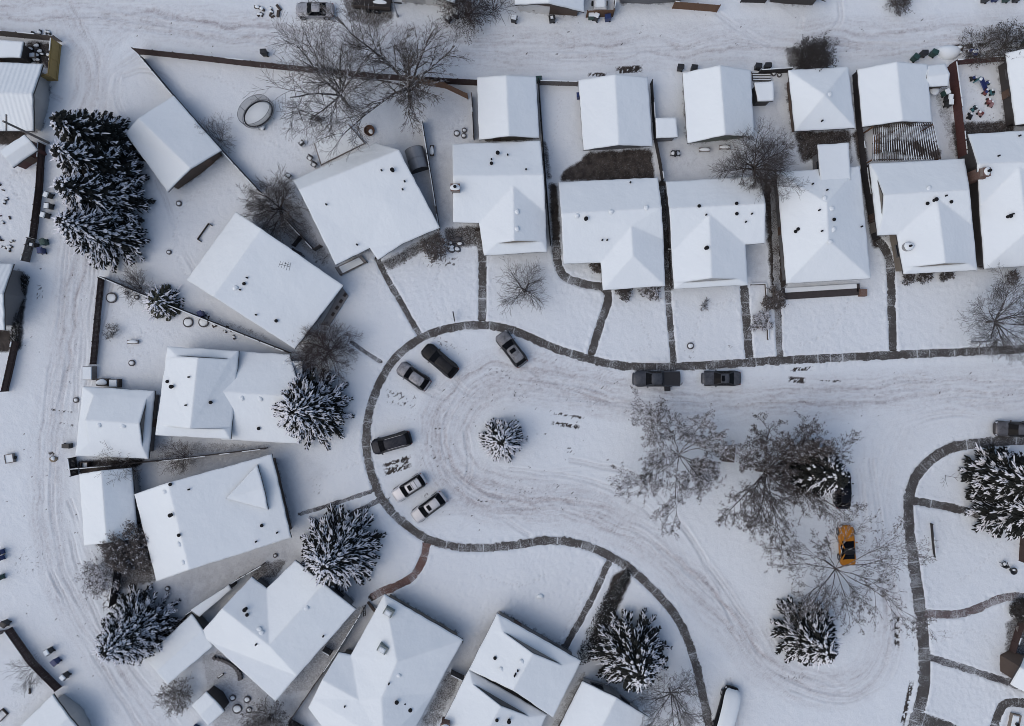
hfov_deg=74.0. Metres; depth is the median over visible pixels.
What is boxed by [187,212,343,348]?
house
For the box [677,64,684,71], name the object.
wheelie bin
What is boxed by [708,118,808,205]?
bare tree
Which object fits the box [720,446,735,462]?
utility box
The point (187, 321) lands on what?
planter
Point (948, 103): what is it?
wheelie bin
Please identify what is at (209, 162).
door
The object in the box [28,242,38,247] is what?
wheelie bin
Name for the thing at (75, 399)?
planter
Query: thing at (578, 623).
footpath
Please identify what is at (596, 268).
bare bush
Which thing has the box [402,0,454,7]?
garage
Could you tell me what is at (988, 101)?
ride on toy
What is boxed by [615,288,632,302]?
bare bush
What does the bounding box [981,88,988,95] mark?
ride on toy
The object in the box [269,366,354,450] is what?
spruce tree
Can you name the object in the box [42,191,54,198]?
wheelie bin
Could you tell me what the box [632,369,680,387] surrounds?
parked pickup
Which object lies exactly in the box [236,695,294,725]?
bare bush
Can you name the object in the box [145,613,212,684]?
garage
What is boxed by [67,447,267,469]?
fence
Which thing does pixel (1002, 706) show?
footpath
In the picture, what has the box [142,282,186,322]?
pine shrub
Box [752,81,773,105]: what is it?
shed
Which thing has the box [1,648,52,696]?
bare bush
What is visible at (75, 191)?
spruce tree
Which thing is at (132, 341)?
bench
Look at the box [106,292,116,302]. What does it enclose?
planter
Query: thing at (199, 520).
house
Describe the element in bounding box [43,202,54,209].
wheelie bin
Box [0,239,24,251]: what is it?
junk heap
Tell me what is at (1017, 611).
bare bush
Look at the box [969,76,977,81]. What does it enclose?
ride on toy
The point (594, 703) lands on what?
house
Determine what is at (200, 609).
shed
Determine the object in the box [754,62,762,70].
wheelie bin
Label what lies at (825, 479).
spruce tree
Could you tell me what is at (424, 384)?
rear window
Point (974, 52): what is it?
wheelie bin
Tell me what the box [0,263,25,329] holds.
house
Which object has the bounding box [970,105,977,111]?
ride on toy
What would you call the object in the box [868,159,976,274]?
house
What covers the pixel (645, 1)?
garage
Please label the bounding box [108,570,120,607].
fence
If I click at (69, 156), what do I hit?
spruce tree
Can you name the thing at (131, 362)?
planter
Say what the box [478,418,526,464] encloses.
spruce tree
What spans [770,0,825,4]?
garage
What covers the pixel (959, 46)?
wood pile
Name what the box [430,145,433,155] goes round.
stone bench
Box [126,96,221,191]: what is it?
garage
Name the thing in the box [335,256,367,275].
porch
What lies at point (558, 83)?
fence
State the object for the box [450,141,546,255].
house
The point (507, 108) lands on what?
garage
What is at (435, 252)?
bare bush
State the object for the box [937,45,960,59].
snow heap
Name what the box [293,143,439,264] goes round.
house
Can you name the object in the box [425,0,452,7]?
garage door
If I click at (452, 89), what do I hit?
fence
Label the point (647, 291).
bare bush
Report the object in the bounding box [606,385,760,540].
bare tree
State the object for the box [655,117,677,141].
shed
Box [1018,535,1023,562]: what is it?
fence
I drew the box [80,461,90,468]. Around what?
storage box
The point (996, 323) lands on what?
bare tree
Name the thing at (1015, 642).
fence
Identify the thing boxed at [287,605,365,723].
fence
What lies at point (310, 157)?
garden chair
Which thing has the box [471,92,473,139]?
fence
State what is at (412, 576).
footpath
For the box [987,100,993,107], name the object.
ride on toy
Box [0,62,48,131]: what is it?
house
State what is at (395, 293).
footpath
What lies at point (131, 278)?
bare bush
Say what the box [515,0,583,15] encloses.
garage
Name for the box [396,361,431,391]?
parked crossover
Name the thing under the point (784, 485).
bare tree
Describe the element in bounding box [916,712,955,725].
driveway
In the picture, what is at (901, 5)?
bare bush
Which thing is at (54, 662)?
wheelie bin
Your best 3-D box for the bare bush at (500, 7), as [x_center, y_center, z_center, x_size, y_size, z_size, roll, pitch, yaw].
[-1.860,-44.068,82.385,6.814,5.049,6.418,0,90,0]
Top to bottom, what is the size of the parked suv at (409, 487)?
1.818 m
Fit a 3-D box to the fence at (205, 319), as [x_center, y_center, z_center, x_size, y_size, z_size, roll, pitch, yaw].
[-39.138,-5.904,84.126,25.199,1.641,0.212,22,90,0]
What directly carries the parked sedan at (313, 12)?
on the ground
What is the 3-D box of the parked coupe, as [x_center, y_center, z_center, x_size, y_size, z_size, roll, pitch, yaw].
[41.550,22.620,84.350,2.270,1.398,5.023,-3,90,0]
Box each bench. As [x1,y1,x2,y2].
[127,340,138,343]
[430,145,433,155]
[699,147,709,151]
[719,145,729,149]
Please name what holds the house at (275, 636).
on the ground
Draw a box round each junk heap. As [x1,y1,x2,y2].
[0,184,10,223]
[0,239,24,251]
[28,42,48,62]
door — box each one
[25,156,36,163]
[204,159,214,166]
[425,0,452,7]
[518,5,549,14]
[868,213,873,222]
[1001,89,1009,99]
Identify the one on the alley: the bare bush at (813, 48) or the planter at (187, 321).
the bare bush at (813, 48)
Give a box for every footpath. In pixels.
[299,490,371,515]
[351,341,381,362]
[351,497,381,515]
[370,542,431,599]
[375,258,421,334]
[474,231,486,319]
[552,240,611,353]
[561,561,611,649]
[659,186,676,361]
[740,285,752,356]
[770,182,782,355]
[875,238,896,349]
[912,497,980,518]
[924,592,1023,618]
[928,654,1019,689]
[991,698,1023,725]
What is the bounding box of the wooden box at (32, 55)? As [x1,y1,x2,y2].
[29,52,36,58]
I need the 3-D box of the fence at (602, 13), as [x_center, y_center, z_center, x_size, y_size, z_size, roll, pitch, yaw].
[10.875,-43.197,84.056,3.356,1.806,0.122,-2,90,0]
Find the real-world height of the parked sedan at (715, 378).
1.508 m
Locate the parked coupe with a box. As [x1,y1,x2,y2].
[836,525,857,565]
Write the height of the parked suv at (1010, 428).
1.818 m
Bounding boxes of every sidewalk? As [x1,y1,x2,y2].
[362,321,1023,725]
[903,436,1023,725]
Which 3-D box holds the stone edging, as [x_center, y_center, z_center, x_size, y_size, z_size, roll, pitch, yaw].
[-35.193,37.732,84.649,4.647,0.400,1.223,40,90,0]
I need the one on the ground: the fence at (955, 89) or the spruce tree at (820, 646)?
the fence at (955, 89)
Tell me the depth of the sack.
84.71 m
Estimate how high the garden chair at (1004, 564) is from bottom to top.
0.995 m
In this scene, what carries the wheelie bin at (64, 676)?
on the alley
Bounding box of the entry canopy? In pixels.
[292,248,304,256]
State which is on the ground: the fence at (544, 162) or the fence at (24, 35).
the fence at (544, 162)
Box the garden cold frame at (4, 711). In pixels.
[0,708,8,721]
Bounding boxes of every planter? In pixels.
[73,397,78,402]
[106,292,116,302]
[128,360,134,365]
[183,317,192,326]
[198,317,208,326]
[229,694,235,700]
[232,704,241,713]
[244,696,250,702]
[454,130,459,136]
[687,343,693,348]
[1007,712,1021,725]
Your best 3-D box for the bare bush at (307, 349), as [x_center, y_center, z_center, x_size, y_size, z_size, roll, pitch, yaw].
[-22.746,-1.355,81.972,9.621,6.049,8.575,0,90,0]
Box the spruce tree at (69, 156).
[49,136,149,200]
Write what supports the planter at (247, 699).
on the ground
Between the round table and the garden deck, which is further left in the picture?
the garden deck
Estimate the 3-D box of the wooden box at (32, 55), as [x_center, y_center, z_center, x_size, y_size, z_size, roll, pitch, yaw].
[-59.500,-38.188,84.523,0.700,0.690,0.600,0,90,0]
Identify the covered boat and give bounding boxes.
[591,0,607,9]
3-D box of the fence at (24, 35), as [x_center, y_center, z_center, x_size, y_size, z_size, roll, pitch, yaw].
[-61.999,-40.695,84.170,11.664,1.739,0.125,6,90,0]
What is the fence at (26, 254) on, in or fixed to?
on the ground
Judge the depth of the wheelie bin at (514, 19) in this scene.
83.80 m
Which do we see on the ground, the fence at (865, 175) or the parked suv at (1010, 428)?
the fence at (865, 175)
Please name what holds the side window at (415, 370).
in the parked crossover
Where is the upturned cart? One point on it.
(10, 458)
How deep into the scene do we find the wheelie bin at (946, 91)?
83.88 m
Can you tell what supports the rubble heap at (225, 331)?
on the ground
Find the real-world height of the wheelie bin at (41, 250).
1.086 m
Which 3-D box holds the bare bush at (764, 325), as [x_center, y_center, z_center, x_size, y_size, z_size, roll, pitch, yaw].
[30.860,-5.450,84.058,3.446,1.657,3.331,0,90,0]
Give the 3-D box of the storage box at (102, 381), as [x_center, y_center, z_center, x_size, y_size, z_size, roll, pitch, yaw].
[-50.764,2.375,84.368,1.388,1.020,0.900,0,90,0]
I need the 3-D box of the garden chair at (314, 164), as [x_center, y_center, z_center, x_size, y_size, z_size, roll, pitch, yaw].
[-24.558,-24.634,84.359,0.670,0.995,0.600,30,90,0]
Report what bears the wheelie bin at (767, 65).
on the alley
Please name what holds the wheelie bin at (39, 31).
on the alley
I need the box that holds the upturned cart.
[4,453,16,463]
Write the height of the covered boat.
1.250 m
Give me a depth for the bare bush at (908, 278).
84.24 m
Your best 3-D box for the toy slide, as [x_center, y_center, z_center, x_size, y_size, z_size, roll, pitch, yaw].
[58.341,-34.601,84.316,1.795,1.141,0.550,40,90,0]
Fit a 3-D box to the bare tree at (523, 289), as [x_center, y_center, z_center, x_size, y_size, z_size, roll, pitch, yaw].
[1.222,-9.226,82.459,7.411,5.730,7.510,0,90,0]
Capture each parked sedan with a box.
[296,0,333,19]
[701,369,740,386]
[833,471,853,508]
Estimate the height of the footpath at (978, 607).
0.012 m
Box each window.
[334,586,345,597]
[412,367,428,378]
[419,379,429,389]
[590,681,603,689]
[619,695,629,703]
[894,245,898,257]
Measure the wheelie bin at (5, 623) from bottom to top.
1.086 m
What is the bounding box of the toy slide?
[973,76,987,90]
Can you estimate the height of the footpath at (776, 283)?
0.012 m
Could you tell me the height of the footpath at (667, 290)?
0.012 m
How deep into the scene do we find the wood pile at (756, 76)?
84.46 m
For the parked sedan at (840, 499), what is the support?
on the road
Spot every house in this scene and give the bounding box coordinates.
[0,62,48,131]
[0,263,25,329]
[21,693,90,725]
[134,454,291,580]
[155,346,302,443]
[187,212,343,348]
[203,560,355,700]
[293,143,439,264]
[308,594,462,725]
[440,611,580,725]
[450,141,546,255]
[558,177,664,289]
[558,677,648,725]
[665,177,765,288]
[774,143,870,283]
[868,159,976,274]
[958,131,1023,268]
[1000,650,1023,690]
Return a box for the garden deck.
[314,124,365,164]
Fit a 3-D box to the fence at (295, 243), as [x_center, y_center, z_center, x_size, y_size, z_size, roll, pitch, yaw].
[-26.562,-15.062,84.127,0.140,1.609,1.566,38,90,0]
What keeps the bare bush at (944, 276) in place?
on the ground
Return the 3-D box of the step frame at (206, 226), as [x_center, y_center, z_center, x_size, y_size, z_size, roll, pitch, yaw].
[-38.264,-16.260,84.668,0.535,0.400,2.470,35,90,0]
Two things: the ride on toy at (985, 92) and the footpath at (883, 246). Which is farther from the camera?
the footpath at (883, 246)
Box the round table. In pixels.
[930,88,938,94]
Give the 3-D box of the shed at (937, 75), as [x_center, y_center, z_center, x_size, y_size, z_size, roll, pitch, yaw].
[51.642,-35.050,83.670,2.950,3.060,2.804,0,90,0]
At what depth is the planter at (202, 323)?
84.64 m
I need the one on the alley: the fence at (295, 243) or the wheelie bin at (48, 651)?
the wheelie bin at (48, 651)
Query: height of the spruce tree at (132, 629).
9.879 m
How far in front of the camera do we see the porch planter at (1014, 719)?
84.46 m
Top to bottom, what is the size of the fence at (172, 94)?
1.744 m
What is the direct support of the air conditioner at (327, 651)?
on the ground
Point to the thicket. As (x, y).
(120, 554)
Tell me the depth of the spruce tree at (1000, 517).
81.49 m
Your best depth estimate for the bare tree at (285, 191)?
82.13 m
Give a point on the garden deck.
(344, 147)
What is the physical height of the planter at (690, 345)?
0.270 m
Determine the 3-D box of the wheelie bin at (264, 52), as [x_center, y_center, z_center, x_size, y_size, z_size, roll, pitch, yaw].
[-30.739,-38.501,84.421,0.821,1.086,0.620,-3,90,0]
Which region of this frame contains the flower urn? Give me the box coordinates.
[1009,568,1017,574]
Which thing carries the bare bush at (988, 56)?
on the alley
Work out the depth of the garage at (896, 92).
81.85 m
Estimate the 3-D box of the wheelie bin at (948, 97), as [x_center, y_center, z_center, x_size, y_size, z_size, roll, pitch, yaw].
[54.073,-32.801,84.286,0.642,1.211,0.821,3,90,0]
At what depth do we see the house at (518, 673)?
81.15 m
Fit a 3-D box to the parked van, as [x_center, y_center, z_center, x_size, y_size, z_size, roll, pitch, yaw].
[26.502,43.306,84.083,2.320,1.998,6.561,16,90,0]
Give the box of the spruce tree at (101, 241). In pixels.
[51,203,150,272]
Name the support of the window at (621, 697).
in the house at (594, 703)
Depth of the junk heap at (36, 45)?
84.59 m
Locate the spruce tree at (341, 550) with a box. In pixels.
[300,503,386,591]
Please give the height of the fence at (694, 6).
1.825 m
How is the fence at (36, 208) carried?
on the alley
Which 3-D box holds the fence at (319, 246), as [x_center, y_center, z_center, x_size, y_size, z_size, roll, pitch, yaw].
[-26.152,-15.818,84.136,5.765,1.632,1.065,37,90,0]
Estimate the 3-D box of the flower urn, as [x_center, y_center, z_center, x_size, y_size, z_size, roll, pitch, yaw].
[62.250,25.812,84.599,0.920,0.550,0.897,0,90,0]
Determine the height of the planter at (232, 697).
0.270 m
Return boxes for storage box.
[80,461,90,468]
[83,366,96,379]
[96,378,110,385]
[109,379,121,386]
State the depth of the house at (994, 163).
81.39 m
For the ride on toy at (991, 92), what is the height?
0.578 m
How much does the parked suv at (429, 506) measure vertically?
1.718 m
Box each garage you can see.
[75,386,158,458]
[79,467,140,545]
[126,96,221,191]
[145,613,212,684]
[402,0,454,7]
[477,75,538,140]
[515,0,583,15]
[578,74,652,150]
[620,0,680,3]
[682,65,753,143]
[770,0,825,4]
[787,66,854,131]
[856,61,931,127]
[998,49,1023,125]
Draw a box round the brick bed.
[781,284,866,299]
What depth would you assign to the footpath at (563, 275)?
84.90 m
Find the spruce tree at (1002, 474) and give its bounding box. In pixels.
[958,442,1023,502]
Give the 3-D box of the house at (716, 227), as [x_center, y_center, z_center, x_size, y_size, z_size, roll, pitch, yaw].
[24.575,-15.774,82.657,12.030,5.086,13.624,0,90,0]
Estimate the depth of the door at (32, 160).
84.08 m
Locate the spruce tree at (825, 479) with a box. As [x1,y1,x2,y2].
[777,437,851,499]
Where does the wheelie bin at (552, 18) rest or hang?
on the ground
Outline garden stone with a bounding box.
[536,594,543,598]
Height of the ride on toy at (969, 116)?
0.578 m
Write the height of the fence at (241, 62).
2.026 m
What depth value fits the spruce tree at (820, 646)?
81.13 m
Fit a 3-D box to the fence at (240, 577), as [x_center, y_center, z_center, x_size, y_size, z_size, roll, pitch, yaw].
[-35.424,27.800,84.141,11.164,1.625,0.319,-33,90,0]
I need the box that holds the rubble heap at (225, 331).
[205,314,235,339]
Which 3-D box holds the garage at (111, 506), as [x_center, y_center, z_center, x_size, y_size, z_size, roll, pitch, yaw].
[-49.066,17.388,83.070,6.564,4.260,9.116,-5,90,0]
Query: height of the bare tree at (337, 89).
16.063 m
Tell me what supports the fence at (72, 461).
on the ground
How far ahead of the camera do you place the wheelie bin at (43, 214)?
83.90 m
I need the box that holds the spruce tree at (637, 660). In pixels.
[586,607,672,692]
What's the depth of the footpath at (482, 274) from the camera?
84.91 m
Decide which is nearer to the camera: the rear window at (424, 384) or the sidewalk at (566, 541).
the rear window at (424, 384)
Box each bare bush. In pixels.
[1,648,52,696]
[70,550,120,599]
[93,442,141,484]
[102,323,118,341]
[117,260,156,307]
[151,676,194,717]
[154,437,196,475]
[195,112,236,156]
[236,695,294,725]
[285,318,362,386]
[417,229,454,263]
[436,0,501,44]
[475,0,515,23]
[588,263,600,273]
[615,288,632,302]
[637,286,661,300]
[699,297,709,310]
[748,306,774,331]
[760,285,788,311]
[786,30,839,70]
[885,0,914,16]
[902,274,916,285]
[916,273,933,284]
[939,272,955,281]
[958,25,1013,68]
[984,19,1023,59]
[1006,268,1021,284]
[1009,597,1023,625]
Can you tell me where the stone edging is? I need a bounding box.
[212,655,242,680]
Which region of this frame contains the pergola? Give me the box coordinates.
[863,122,940,162]
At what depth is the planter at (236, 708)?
84.67 m
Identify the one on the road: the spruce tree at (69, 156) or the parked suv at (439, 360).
the parked suv at (439, 360)
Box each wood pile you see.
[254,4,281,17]
[751,71,770,80]
[957,44,978,57]
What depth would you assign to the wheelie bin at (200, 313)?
83.81 m
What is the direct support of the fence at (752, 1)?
on the ground
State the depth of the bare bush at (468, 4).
82.97 m
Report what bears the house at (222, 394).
on the ground
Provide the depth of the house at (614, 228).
81.31 m
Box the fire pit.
[364,125,374,135]
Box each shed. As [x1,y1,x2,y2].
[0,40,33,63]
[0,135,46,168]
[191,581,236,616]
[192,686,228,724]
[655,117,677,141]
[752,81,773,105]
[926,64,949,90]
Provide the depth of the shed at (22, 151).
82.59 m
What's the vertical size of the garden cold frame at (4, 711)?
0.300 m
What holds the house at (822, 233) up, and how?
on the ground
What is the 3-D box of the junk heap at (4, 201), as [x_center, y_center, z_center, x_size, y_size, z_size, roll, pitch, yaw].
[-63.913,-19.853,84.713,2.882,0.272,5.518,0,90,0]
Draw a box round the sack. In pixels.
[49,456,57,461]
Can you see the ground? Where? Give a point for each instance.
(466, 596)
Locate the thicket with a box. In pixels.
[96,510,152,578]
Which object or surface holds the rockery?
on the ground
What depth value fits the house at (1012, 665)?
82.80 m
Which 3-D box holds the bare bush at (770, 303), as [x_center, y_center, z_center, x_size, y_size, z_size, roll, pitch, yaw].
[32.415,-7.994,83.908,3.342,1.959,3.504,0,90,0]
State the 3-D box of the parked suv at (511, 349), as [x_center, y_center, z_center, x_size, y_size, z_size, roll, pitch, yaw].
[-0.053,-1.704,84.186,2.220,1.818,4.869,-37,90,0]
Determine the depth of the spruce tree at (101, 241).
79.94 m
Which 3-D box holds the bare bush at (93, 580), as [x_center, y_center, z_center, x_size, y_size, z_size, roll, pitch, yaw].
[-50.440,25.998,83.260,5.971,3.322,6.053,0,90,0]
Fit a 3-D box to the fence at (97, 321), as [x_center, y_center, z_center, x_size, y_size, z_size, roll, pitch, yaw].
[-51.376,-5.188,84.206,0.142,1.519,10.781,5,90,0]
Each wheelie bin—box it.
[0,619,11,627]
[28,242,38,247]
[31,29,50,34]
[36,247,46,254]
[38,238,48,245]
[39,211,51,218]
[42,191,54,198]
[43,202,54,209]
[43,646,55,655]
[49,657,61,666]
[59,671,71,680]
[62,443,72,448]
[196,310,206,316]
[260,48,268,56]
[511,14,517,23]
[536,76,541,83]
[549,15,555,23]
[588,13,593,20]
[593,12,599,22]
[605,13,611,21]
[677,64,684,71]
[690,64,697,70]
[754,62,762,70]
[763,62,771,68]
[910,53,920,62]
[919,50,928,57]
[928,48,938,58]
[940,88,950,97]
[943,94,953,102]
[943,99,953,107]
[967,49,977,56]
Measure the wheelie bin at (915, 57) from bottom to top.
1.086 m
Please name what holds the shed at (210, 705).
on the ground
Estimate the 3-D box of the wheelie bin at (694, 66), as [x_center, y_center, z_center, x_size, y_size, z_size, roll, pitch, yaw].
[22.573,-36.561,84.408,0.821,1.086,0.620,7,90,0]
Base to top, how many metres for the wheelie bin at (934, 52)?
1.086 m
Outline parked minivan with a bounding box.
[371,430,412,454]
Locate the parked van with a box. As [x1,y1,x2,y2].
[712,685,740,725]
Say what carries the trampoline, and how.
on the ground
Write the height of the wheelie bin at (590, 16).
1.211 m
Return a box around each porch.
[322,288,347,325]
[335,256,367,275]
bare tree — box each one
[236,162,310,242]
[246,4,420,152]
[302,0,474,165]
[493,257,552,314]
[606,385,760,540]
[629,670,712,725]
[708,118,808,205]
[715,411,866,562]
[753,502,950,648]
[954,262,1023,364]
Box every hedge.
[9,274,29,345]
[577,569,630,664]
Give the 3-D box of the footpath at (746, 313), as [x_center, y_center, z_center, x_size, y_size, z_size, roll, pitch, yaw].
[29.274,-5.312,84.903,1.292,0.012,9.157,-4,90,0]
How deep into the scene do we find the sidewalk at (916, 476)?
84.91 m
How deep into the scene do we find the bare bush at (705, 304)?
84.40 m
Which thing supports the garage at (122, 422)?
on the ground
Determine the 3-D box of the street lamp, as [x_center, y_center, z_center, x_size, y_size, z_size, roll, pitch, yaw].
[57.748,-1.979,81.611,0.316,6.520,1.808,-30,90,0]
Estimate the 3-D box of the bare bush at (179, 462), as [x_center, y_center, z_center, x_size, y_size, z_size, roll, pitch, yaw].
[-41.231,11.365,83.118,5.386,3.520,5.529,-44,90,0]
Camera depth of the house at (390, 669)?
81.19 m
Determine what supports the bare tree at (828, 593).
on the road
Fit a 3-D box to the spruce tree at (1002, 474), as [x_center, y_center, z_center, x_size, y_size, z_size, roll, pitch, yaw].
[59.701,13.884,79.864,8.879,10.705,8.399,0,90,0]
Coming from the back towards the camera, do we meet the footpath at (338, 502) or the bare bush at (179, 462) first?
the footpath at (338, 502)
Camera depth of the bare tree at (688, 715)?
81.01 m
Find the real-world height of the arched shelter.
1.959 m
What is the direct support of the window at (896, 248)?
in the house at (921, 216)
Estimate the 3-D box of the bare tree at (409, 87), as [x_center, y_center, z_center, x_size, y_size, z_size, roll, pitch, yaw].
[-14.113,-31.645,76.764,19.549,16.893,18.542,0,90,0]
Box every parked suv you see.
[391,473,426,502]
[410,491,447,523]
[421,343,458,378]
[495,330,527,367]
[993,420,1023,437]
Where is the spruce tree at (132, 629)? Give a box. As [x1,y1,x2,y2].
[91,583,186,666]
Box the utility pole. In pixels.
[2,114,49,143]
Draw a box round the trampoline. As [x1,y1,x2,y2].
[237,94,273,129]
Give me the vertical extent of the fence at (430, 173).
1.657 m
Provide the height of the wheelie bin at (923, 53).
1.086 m
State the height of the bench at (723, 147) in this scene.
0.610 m
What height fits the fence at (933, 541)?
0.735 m
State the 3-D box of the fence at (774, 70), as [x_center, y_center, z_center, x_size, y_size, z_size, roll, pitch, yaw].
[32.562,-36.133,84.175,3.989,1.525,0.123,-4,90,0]
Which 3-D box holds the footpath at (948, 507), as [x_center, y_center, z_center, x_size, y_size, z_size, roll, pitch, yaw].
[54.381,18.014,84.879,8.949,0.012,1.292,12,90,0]
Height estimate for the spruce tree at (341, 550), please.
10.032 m
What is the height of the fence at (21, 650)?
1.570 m
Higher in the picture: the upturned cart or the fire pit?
the fire pit
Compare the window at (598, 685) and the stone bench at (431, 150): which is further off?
the stone bench at (431, 150)
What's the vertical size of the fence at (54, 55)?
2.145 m
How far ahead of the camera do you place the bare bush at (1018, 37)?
83.32 m
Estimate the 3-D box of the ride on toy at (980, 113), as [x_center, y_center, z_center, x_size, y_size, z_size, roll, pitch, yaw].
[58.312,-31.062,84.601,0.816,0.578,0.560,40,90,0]
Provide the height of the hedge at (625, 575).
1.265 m
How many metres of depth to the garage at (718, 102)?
81.60 m
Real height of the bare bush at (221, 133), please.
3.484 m
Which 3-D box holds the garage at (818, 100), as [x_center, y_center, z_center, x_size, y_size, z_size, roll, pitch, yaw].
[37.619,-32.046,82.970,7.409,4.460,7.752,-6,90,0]
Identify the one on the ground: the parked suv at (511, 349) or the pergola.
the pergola
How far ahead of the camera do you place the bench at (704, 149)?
84.35 m
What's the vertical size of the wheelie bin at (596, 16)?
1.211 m
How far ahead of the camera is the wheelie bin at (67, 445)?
84.33 m
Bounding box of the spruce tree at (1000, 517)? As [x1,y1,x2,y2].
[964,479,1023,540]
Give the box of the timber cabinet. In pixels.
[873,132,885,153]
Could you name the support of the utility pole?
on the alley
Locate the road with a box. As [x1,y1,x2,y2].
[370,329,1023,725]
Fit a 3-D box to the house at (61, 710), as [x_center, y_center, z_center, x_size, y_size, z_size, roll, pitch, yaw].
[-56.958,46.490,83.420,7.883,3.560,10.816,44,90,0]
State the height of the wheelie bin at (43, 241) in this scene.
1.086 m
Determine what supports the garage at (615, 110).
on the ground
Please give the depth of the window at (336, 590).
83.54 m
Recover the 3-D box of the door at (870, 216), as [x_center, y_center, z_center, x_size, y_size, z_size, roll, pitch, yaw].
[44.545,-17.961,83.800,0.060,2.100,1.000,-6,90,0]
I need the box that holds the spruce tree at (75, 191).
[50,168,155,234]
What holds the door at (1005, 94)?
in the garage at (1011, 74)
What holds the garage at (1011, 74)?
on the ground
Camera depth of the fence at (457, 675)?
84.03 m
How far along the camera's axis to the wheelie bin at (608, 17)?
83.88 m
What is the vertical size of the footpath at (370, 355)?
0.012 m
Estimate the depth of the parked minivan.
83.57 m
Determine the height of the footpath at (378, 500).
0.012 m
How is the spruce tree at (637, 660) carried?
on the ground
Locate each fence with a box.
[0,30,61,41]
[0,341,18,391]
[4,627,61,691]
[20,237,35,261]
[28,142,45,238]
[41,37,61,80]
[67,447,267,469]
[67,457,78,476]
[90,277,104,363]
[98,276,290,352]
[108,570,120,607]
[131,47,476,85]
[137,53,261,192]
[185,562,265,614]
[285,219,322,250]
[286,719,303,725]
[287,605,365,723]
[291,235,301,246]
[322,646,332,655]
[414,77,467,98]
[421,119,439,229]
[450,669,463,680]
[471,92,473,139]
[538,78,550,245]
[540,80,577,85]
[586,9,614,17]
[650,79,663,181]
[672,1,720,12]
[740,0,766,2]
[750,283,768,339]
[758,67,793,73]
[852,72,879,239]
[930,523,936,557]
[947,61,967,157]
[949,56,1004,65]
[1009,621,1023,653]
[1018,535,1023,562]
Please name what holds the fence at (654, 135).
on the ground
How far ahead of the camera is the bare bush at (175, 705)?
83.20 m
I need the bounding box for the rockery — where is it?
[447,236,463,252]
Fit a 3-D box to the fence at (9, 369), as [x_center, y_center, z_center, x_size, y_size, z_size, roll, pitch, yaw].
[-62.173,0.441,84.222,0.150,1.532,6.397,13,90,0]
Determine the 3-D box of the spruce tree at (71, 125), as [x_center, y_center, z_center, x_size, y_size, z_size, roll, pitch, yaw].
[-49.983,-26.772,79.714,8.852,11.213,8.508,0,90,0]
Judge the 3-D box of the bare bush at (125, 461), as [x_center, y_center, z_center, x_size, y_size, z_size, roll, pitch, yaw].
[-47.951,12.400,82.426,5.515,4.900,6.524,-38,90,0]
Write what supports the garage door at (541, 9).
in the garage at (563, 7)
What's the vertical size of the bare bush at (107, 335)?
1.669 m
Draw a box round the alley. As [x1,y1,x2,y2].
[0,0,1023,725]
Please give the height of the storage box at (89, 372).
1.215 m
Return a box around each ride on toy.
[966,112,972,119]
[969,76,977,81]
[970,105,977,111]
[976,110,983,117]
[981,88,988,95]
[985,98,991,104]
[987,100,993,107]
[988,88,994,95]
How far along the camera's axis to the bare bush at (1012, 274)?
84.30 m
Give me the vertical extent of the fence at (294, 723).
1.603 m
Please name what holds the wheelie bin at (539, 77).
on the ground
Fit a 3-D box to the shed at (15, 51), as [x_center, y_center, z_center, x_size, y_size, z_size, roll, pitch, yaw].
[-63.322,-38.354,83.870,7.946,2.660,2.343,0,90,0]
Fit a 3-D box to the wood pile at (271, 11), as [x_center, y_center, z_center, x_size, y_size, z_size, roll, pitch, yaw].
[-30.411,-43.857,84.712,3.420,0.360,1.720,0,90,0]
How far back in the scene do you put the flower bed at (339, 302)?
84.55 m
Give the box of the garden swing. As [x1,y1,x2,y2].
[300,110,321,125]
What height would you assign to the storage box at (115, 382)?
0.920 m
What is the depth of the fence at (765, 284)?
84.63 m
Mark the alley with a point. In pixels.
(44, 604)
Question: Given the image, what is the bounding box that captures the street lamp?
[971,340,1016,352]
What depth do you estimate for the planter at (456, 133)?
84.66 m
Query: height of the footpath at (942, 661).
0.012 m
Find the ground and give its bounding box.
[0,0,1023,725]
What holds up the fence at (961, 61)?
on the ground
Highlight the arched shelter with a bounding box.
[405,145,428,173]
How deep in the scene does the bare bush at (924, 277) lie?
84.31 m
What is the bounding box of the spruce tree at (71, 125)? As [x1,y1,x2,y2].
[49,108,145,167]
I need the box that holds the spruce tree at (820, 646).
[768,595,842,671]
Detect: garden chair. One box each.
[306,154,312,161]
[310,160,317,167]
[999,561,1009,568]
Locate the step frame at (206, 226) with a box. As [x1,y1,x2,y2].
[197,223,211,241]

